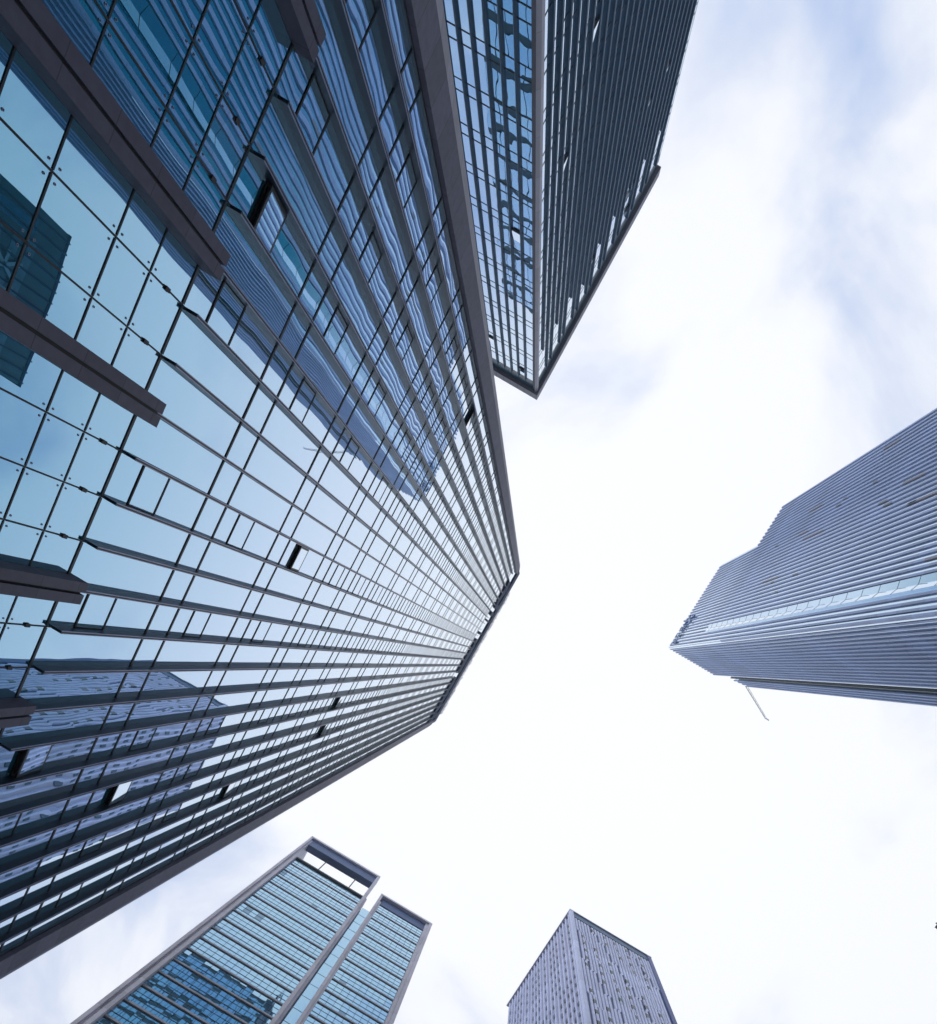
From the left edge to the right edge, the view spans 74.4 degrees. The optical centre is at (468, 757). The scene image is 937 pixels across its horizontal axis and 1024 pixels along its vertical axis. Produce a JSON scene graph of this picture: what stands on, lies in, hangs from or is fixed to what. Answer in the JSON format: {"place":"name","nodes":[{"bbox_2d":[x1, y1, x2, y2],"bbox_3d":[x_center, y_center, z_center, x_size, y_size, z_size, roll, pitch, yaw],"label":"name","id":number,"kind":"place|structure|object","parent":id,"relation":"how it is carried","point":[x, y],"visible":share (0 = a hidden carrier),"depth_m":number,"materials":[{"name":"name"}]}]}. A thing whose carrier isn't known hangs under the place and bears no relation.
{"place":"outdoors","nodes":[
{"label":"outdoors","id":0,"kind":"place"},
{"bbox_2d":[70,836,431,1023],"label":"office tower","id":1,"kind":"structure","parent":0,"point":[293,937],"depth_m":89.81,"materials":[{"name":"blue glass"}]},
{"bbox_2d":[0,0,519,978],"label":"office tower","id":2,"kind":"structure","parent":0,"point":[258,556],"depth_m":18.01,"materials":[{"name":"blue glass"}]},
{"bbox_2d":[0,813,22,838],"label":"window","id":3,"kind":"structure","parent":2,"relation":"in","point":[8,825],"depth_m":18.39,"materials":[{"name":"blue glass"}]},
{"bbox_2d":[9,745,52,777],"bbox_3d":[-12.496,-0.038,17.679,0.354,1.104,1.055,31,-80,1],"label":"window","id":4,"kind":"structure","parent":2,"relation":"in","point":[28,761],"depth_m":17.53,"materials":[{"name":"blue glass"}]},
{"bbox_2d":[55,883,83,907],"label":"window","id":5,"kind":"structure","parent":2,"relation":"in","point":[71,894],"depth_m":24.04,"materials":[{"name":"blue glass"}]},
{"bbox_2d":[78,833,106,857],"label":"window","id":6,"kind":"structure","parent":2,"relation":"in","point":[94,844],"depth_m":23.61,"materials":[{"name":"blue glass"}]},
{"bbox_2d":[73,594,116,629],"bbox_3d":[-10.143,-4.016,16.830,0.055,1.144,1.135,31,-80,1],"label":"window","id":7,"kind":"structure","parent":2,"relation":"in","point":[95,612],"depth_m":16.80,"materials":[{"name":"blue glass"}]},
{"bbox_2d":[103,781,131,806],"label":"window","id":8,"kind":"structure","parent":2,"relation":"in","point":[117,793],"depth_m":23.06,"materials":[{"name":"blue glass"}]},
{"bbox_2d":[128,727,157,750],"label":"window","id":9,"kind":"structure","parent":2,"relation":"in","point":[142,739],"depth_m":22.75,"materials":[{"name":"blue glass"}]},
{"bbox_2d":[126,465,169,515],"bbox_3d":[-8.386,-7.004,16.194,0.055,1.144,1.135,31,-80,1],"label":"window","id":10,"kind":"structure","parent":2,"relation":"in","point":[149,488],"depth_m":16.16,"materials":[{"name":"blue glass"}]},
{"bbox_2d":[141,845,161,863],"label":"window","id":11,"kind":"structure","parent":2,"relation":"in","point":[153,853],"depth_m":29.21,"materials":[{"name":"blue glass"}]},
{"bbox_2d":[162,803,182,821],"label":"window","id":12,"kind":"structure","parent":2,"relation":"in","point":[172,812],"depth_m":28.79,"materials":[{"name":"blue glass"}]},
{"bbox_2d":[183,760,203,778],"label":"window","id":13,"kind":"structure","parent":2,"relation":"in","point":[193,769],"depth_m":28.36,"materials":[{"name":"blue glass"}]},
{"bbox_2d":[182,611,211,637],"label":"window","id":14,"kind":"structure","parent":2,"relation":"in","point":[198,621],"depth_m":21.89,"materials":[{"name":"blue glass"}]},
{"bbox_2d":[202,819,216,832],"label":"window","id":15,"kind":"structure","parent":2,"relation":"in","point":[209,825],"depth_m":34.43,"materials":[{"name":"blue glass"}]},
{"bbox_2d":[205,716,225,734],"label":"window","id":16,"kind":"structure","parent":2,"relation":"in","point":[216,723],"depth_m":27.92,"materials":[{"name":"blue glass"}]},
{"bbox_2d":[205,280,245,345],"bbox_3d":[-6.043,-10.988,15.345,0.055,1.144,1.135,31,-80,1],"label":"window","id":17,"kind":"structure","parent":2,"relation":"in","point":[226,312],"depth_m":15.29,"materials":[{"name":"blue glass"}]},
{"bbox_2d":[220,782,235,798],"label":"window","id":18,"kind":"structure","parent":2,"relation":"in","point":[228,789],"depth_m":33.90,"materials":[{"name":"blue glass"}]},
{"bbox_2d":[225,514,254,549],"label":"window","id":19,"kind":"structure","parent":2,"relation":"in","point":[242,528],"depth_m":21.23,"materials":[{"name":"blue glass"}]},
{"bbox_2d":[236,803,249,815],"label":"window","id":20,"kind":"structure","parent":2,"relation":"in","point":[243,808],"depth_m":38.48,"materials":[{"name":"blue glass"}]},
{"bbox_2d":[238,746,253,760],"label":"window","id":21,"kind":"structure","parent":2,"relation":"in","point":[246,752],"depth_m":33.58,"materials":[{"name":"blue glass"}]},
{"bbox_2d":[253,770,266,783],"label":"window","id":22,"kind":"structure","parent":2,"relation":"in","point":[260,776],"depth_m":38.06,"materials":[{"name":"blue glass"}]},
{"bbox_2d":[250,621,271,642],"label":"window","id":23,"kind":"structure","parent":2,"relation":"in","point":[263,628],"depth_m":27.06,"materials":[{"name":"blue glass"}]},
{"bbox_2d":[257,708,273,723],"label":"window","id":24,"kind":"structure","parent":2,"relation":"in","point":[266,713],"depth_m":33.15,"materials":[{"name":"blue glass"}]},
{"bbox_2d":[249,181,287,253],"bbox_3d":[-4.893,-12.993,14.921,0.324,1.104,1.055,31,-80,1],"label":"window","id":25,"kind":"structure","parent":2,"relation":"in","point":[268,216],"depth_m":14.74,"materials":[{"name":"blue glass"}]},
{"bbox_2d":[266,789,276,800],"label":"window","id":26,"kind":"structure","parent":2,"relation":"in","point":[271,794],"depth_m":42.59,"materials":[{"name":"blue glass"}]},
{"bbox_2d":[270,737,283,750],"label":"window","id":27,"kind":"structure","parent":2,"relation":"in","point":[277,742],"depth_m":37.60,"materials":[{"name":"blue glass"}]},
{"bbox_2d":[281,760,291,771],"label":"window","id":28,"kind":"structure","parent":2,"relation":"in","point":[287,764],"depth_m":42.19,"materials":[{"name":"blue glass"}]},
{"bbox_2d":[289,779,298,788],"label":"window","id":29,"kind":"structure","parent":2,"relation":"in","point":[294,783],"depth_m":46.66,"materials":[{"name":"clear glass"}]},
{"bbox_2d":[288,703,301,716],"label":"window","id":30,"kind":"structure","parent":2,"relation":"in","point":[295,708],"depth_m":37.18,"materials":[{"name":"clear glass"}]},
{"bbox_2d":[287,544,308,571],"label":"window","id":31,"kind":"structure","parent":2,"relation":"in","point":[301,552],"depth_m":26.30,"materials":[{"name":"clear glass"}]},
{"bbox_2d":[289,379,315,422],"bbox_3d":[-5.506,-11.753,20.419,0.055,1.144,1.135,31,-80,1],"label":"window","id":32,"kind":"structure","parent":2,"relation":"in","point":[303,399],"depth_m":20.39,"materials":[{"name":"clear glass"}]},
{"bbox_2d":[297,730,307,741],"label":"window","id":33,"kind":"structure","parent":2,"relation":"in","point":[303,734],"depth_m":41.75,"materials":[{"name":"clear glass"}]},
{"bbox_2d":[297,629,313,645],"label":"window","id":34,"kind":"structure","parent":2,"relation":"in","point":[304,639],"depth_m":32.30,"materials":[{"name":"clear glass"}]},
{"bbox_2d":[304,752,312,761],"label":"window","id":35,"kind":"structure","parent":2,"relation":"in","point":[309,755],"depth_m":46.23,"materials":[{"name":"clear glass"}]},
{"bbox_2d":[295,73,329,155],"bbox_3d":[-3.699,-14.972,14.497,0.055,1.144,1.135,31,-80,1],"label":"window","id":36,"kind":"structure","parent":2,"relation":"in","point":[312,114],"depth_m":14.43,"materials":[{"name":"blue glass"}]},
{"bbox_2d":[313,700,323,711],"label":"window","id":37,"kind":"structure","parent":2,"relation":"in","point":[320,702],"depth_m":41.29,"materials":[{"name":"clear glass"}]},
{"bbox_2d":[318,724,328,735],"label":"window","id":38,"kind":"structure","parent":2,"relation":"in","point":[323,729],"depth_m":45.67,"materials":[{"name":"black glass"}]},
{"bbox_2d":[323,745,330,753],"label":"window","id":39,"kind":"structure","parent":2,"relation":"in","point":[328,747],"depth_m":50.42,"materials":[{"name":"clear glass"}]},
{"bbox_2d":[324,633,337,647],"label":"window","id":40,"kind":"structure","parent":2,"relation":"in","point":[332,637],"depth_m":36.32,"materials":[{"name":"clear glass"}]},
{"bbox_2d":[323,307,347,353],"bbox_3d":[-4.334,-13.745,19.995,0.055,1.144,1.135,31,-80,1],"label":"window","id":41,"kind":"structure","parent":2,"relation":"in","point":[337,327],"depth_m":19.95,"materials":[{"name":"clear glass"}]},
{"bbox_2d":[328,565,344,586],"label":"window","id":42,"kind":"structure","parent":2,"relation":"in","point":[339,570],"depth_m":31.64,"materials":[{"name":"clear glass"}]},
{"bbox_2d":[333,696,343,707],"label":"window","id":43,"kind":"structure","parent":2,"relation":"in","point":[339,699],"depth_m":45.36,"materials":[{"name":"black glass"}]},
{"bbox_2d":[336,720,344,728],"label":"window","id":44,"kind":"structure","parent":2,"relation":"in","point":[340,724],"depth_m":49.95,"materials":[{"name":"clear glass"}]},
{"bbox_2d":[339,438,358,469],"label":"window","id":45,"kind":"structure","parent":2,"relation":"in","point":[351,450],"depth_m":25.56,"materials":[{"name":"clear glass"}]},
{"bbox_2d":[346,636,356,649],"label":"window","id":46,"kind":"structure","parent":2,"relation":"in","point":[353,639],"depth_m":40.44,"materials":[{"name":"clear glass"}]},
{"bbox_2d":[350,694,358,703],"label":"window","id":47,"kind":"structure","parent":2,"relation":"in","point":[354,698],"depth_m":49.52,"materials":[{"name":"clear glass"}]},
{"bbox_2d":[352,576,365,595],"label":"window","id":48,"kind":"structure","parent":2,"relation":"in","point":[361,581],"depth_m":35.67,"materials":[{"name":"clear glass"}]},
{"bbox_2d":[345,0,375,51],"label":"window","id":49,"kind":"structure","parent":2,"relation":"in","point":[362,13],"depth_m":14.25,"materials":[{"name":"blue glass"}]},
{"bbox_2d":[364,692,371,700],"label":"window","id":50,"kind":"structure","parent":2,"relation":"in","point":[369,693],"depth_m":53.66,"materials":[{"name":"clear glass"}]},
{"bbox_2d":[363,639,373,650],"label":"window","id":51,"kind":"structure","parent":2,"relation":"in","point":[370,641],"depth_m":44.53,"materials":[{"name":"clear glass"}]},
{"bbox_2d":[359,232,381,282],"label":"window","id":52,"kind":"structure","parent":2,"relation":"in","point":[370,257],"depth_m":19.52,"materials":[{"name":"blue glass"}]},
{"bbox_2d":[367,382,385,415],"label":"window","id":53,"kind":"structure","parent":2,"relation":"in","point":[378,395],"depth_m":25.13,"materials":[{"name":"blue glass"}]},
{"bbox_2d":[371,586,382,602],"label":"window","id":54,"kind":"structure","parent":2,"relation":"in","point":[379,589],"depth_m":39.82,"materials":[{"name":"white glass"}]},
{"bbox_2d":[373,477,387,501],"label":"window","id":55,"kind":"structure","parent":2,"relation":"in","point":[382,486],"depth_m":30.76,"materials":[{"name":"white glass"}]},
{"bbox_2d":[378,641,386,651],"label":"window","id":56,"kind":"structure","parent":2,"relation":"in","point":[383,644],"depth_m":48.69,"materials":[{"name":"white glass"}]},
{"bbox_2d":[386,593,396,607],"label":"window","id":57,"kind":"structure","parent":2,"relation":"in","point":[394,596],"depth_m":43.87,"materials":[{"name":"white glass"}]},
{"bbox_2d":[390,643,398,652],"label":"window","id":58,"kind":"structure","parent":2,"relation":"in","point":[395,645],"depth_m":52.83,"materials":[{"name":"white glass"}]},
{"bbox_2d":[392,499,404,520],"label":"window","id":59,"kind":"structure","parent":2,"relation":"in","point":[400,506],"depth_m":34.83,"materials":[{"name":"white glass"}]},
{"bbox_2d":[396,432,410,458],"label":"window","id":60,"kind":"structure","parent":2,"relation":"in","point":[405,441],"depth_m":30.34,"materials":[{"name":"blue glass"}]},
{"bbox_2d":[399,600,408,612],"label":"window","id":61,"kind":"structure","parent":2,"relation":"in","point":[405,603],"depth_m":48.03,"materials":[{"name":"white glass"}]},
{"bbox_2d":[396,325,412,361],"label":"window","id":62,"kind":"structure","parent":2,"relation":"in","point":[403,345],"depth_m":24.69,"materials":[{"name":"blue glass"}]},
{"bbox_2d":[396,154,416,208],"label":"window","id":63,"kind":"structure","parent":2,"relation":"in","point":[406,181],"depth_m":19.09,"materials":[{"name":"blue glass"}]},
{"bbox_2d":[407,518,418,535],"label":"window","id":64,"kind":"structure","parent":2,"relation":"in","point":[413,525],"depth_m":38.95,"materials":[{"name":"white glass"}]},
{"bbox_2d":[410,605,418,616],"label":"window","id":65,"kind":"structure","parent":2,"relation":"in","point":[416,607],"depth_m":52.20,"materials":[{"name":"white glass"}]},
{"bbox_2d":[413,460,424,481],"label":"window","id":66,"kind":"structure","parent":2,"relation":"in","point":[420,467],"depth_m":34.38,"materials":[{"name":"blue glass"}]},
{"bbox_2d":[419,609,426,620],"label":"window","id":67,"kind":"structure","parent":2,"relation":"in","point":[425,610],"depth_m":56.36,"materials":[{"name":"white glass"}]},
{"bbox_2d":[419,532,428,547],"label":"window","id":68,"kind":"structure","parent":2,"relation":"in","point":[425,537],"depth_m":43.02,"materials":[{"name":"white glass"}]},
{"bbox_2d":[421,385,433,411],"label":"window","id":69,"kind":"structure","parent":2,"relation":"in","point":[428,396],"depth_m":29.92,"materials":[{"name":"blue glass"}]},
{"bbox_2d":[426,482,436,500],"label":"window","id":70,"kind":"structure","parent":2,"relation":"in","point":[433,487],"depth_m":38.53,"materials":[{"name":"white glass"}]},
{"bbox_2d":[426,265,440,302],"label":"window","id":71,"kind":"structure","parent":2,"relation":"in","point":[434,282],"depth_m":24.26,"materials":[{"name":"blue glass"}]},
{"bbox_2d":[429,544,437,557],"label":"window","id":72,"kind":"structure","parent":2,"relation":"in","point":[434,549],"depth_m":47.18,"materials":[{"name":"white glass"}]},
{"bbox_2d":[434,419,444,441],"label":"window","id":73,"kind":"structure","parent":2,"relation":"in","point":[441,427],"depth_m":33.96,"materials":[{"name":"blue glass"}]},
{"bbox_2d":[436,500,445,515],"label":"window","id":74,"kind":"structure","parent":2,"relation":"in","point":[441,507],"depth_m":42.58,"materials":[{"name":"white glass"}]},
{"bbox_2d":[438,554,445,565],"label":"window","id":75,"kind":"structure","parent":2,"relation":"in","point":[443,557],"depth_m":51.34,"materials":[{"name":"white glass"}]},
{"bbox_2d":[445,562,451,572],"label":"window","id":76,"kind":"structure","parent":2,"relation":"in","point":[447,570],"depth_m":55.50,"materials":[{"name":"white glass"}]},
{"bbox_2d":[445,515,452,529],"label":"window","id":77,"kind":"structure","parent":2,"relation":"in","point":[448,523],"depth_m":46.76,"materials":[{"name":"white glass"}]},
{"bbox_2d":[445,446,454,464],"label":"window","id":78,"kind":"structure","parent":2,"relation":"in","point":[451,453],"depth_m":38.08,"materials":[{"name":"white glass"}]},
{"bbox_2d":[445,338,456,364],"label":"window","id":79,"kind":"structure","parent":2,"relation":"in","point":[452,349],"depth_m":29.50,"materials":[{"name":"blue glass"}]},
{"bbox_2d":[452,527,459,539],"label":"window","id":80,"kind":"structure","parent":2,"relation":"in","point":[457,531],"depth_m":50.91,"materials":[{"name":"white glass"}]},
{"bbox_2d":[454,468,461,483],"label":"window","id":81,"kind":"structure","parent":2,"relation":"in","point":[458,475],"depth_m":42.14,"materials":[{"name":"white glass"}]},
{"bbox_2d":[456,378,465,399],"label":"window","id":82,"kind":"structure","parent":2,"relation":"in","point":[462,386],"depth_m":33.52,"materials":[{"name":"blue glass"}]},
{"bbox_2d":[459,538,464,549],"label":"window","id":83,"kind":"structure","parent":2,"relation":"in","point":[463,540],"depth_m":55.09,"materials":[{"name":"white glass"}]},
{"bbox_2d":[461,486,468,499],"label":"window","id":84,"kind":"structure","parent":2,"relation":"in","point":[466,490],"depth_m":46.31,"materials":[{"name":"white glass"}]},
{"bbox_2d":[465,410,473,429],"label":"window","id":85,"kind":"structure","parent":2,"relation":"in","point":[470,417],"depth_m":37.51,"materials":[{"name":"white glass"}]},
{"bbox_2d":[467,500,473,513],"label":"window","id":86,"kind":"structure","parent":2,"relation":"in","point":[472,503],"depth_m":50.43,"materials":[{"name":"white glass"}]},
{"bbox_2d":[472,513,477,525],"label":"window","id":87,"kind":"structure","parent":2,"relation":"in","point":[476,516],"depth_m":54.60,"materials":[{"name":"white glass"}]},
{"bbox_2d":[472,435,478,451],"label":"window","id":88,"kind":"structure","parent":2,"relation":"in","point":[475,443],"depth_m":41.72,"materials":[{"name":"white glass"}]},
{"bbox_2d":[477,456,483,470],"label":"window","id":89,"kind":"structure","parent":2,"relation":"in","point":[481,462],"depth_m":45.88,"materials":[{"name":"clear glass"}]},
{"bbox_2d":[482,474,487,486],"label":"window","id":90,"kind":"structure","parent":2,"relation":"in","point":[486,477],"depth_m":49.98,"materials":[{"name":"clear glass"}]},
{"bbox_2d":[486,489,491,499],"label":"window","id":91,"kind":"structure","parent":2,"relation":"in","point":[490,491],"depth_m":54.19,"materials":[{"name":"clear glass"}]},
{"bbox_2d":[0,0,936,1023],"label":"sky","id":92,"kind":"structure","parent":0,"point":[764,321],"materials":[{"name":"white"}]},
{"bbox_2d":[443,0,698,399],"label":"office tower","id":93,"kind":"structure","parent":0,"point":[564,107],"depth_m":53.12,"materials":[{"name":"blue glass"}]},
{"bbox_2d":[512,228,519,242],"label":"window","id":94,"kind":"structure","parent":93,"relation":"in","point":[516,234],"depth_m":55.37,"materials":[{"name":"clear glass"}]},
{"bbox_2d":[563,155,568,172],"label":"window","id":95,"kind":"structure","parent":93,"relation":"in","point":[565,160],"depth_m":50.94,"materials":[{"name":"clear glass"}]},
{"bbox_2d":[593,19,599,42],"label":"window","id":96,"kind":"structure","parent":93,"relation":"in","point":[596,24],"depth_m":42.96,"materials":[{"name":"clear glass"}]},
{"bbox_2d":[506,909,676,1023],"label":"office tower","id":97,"kind":"structure","parent":0,"point":[583,970],"depth_m":137.53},
{"bbox_3d":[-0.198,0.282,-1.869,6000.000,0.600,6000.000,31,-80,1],"label":"ground","id":98,"kind":"structure","parent":0,"visible":0},
{"bbox_2d":[668,408,936,706],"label":"skyscraper","id":99,"kind":"structure","parent":98,"relation":"on","point":[827,586],"depth_m":98.40,"materials":[{"name":"grey glass"}]},
{"bbox_2d":[671,615,694,643],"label":"rooftop sign","id":100,"kind":"object","parent":99,"relation":"attached to","point":[684,626],"visible":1,"depth_m":180.53,"materials":[{"name":"grey metal"}]},
{"bbox_2d":[745,686,768,720],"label":"crane arm","id":101,"kind":"object","parent":99,"relation":"attached to","point":[757,703],"visible":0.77,"depth_m":176.64}
]}

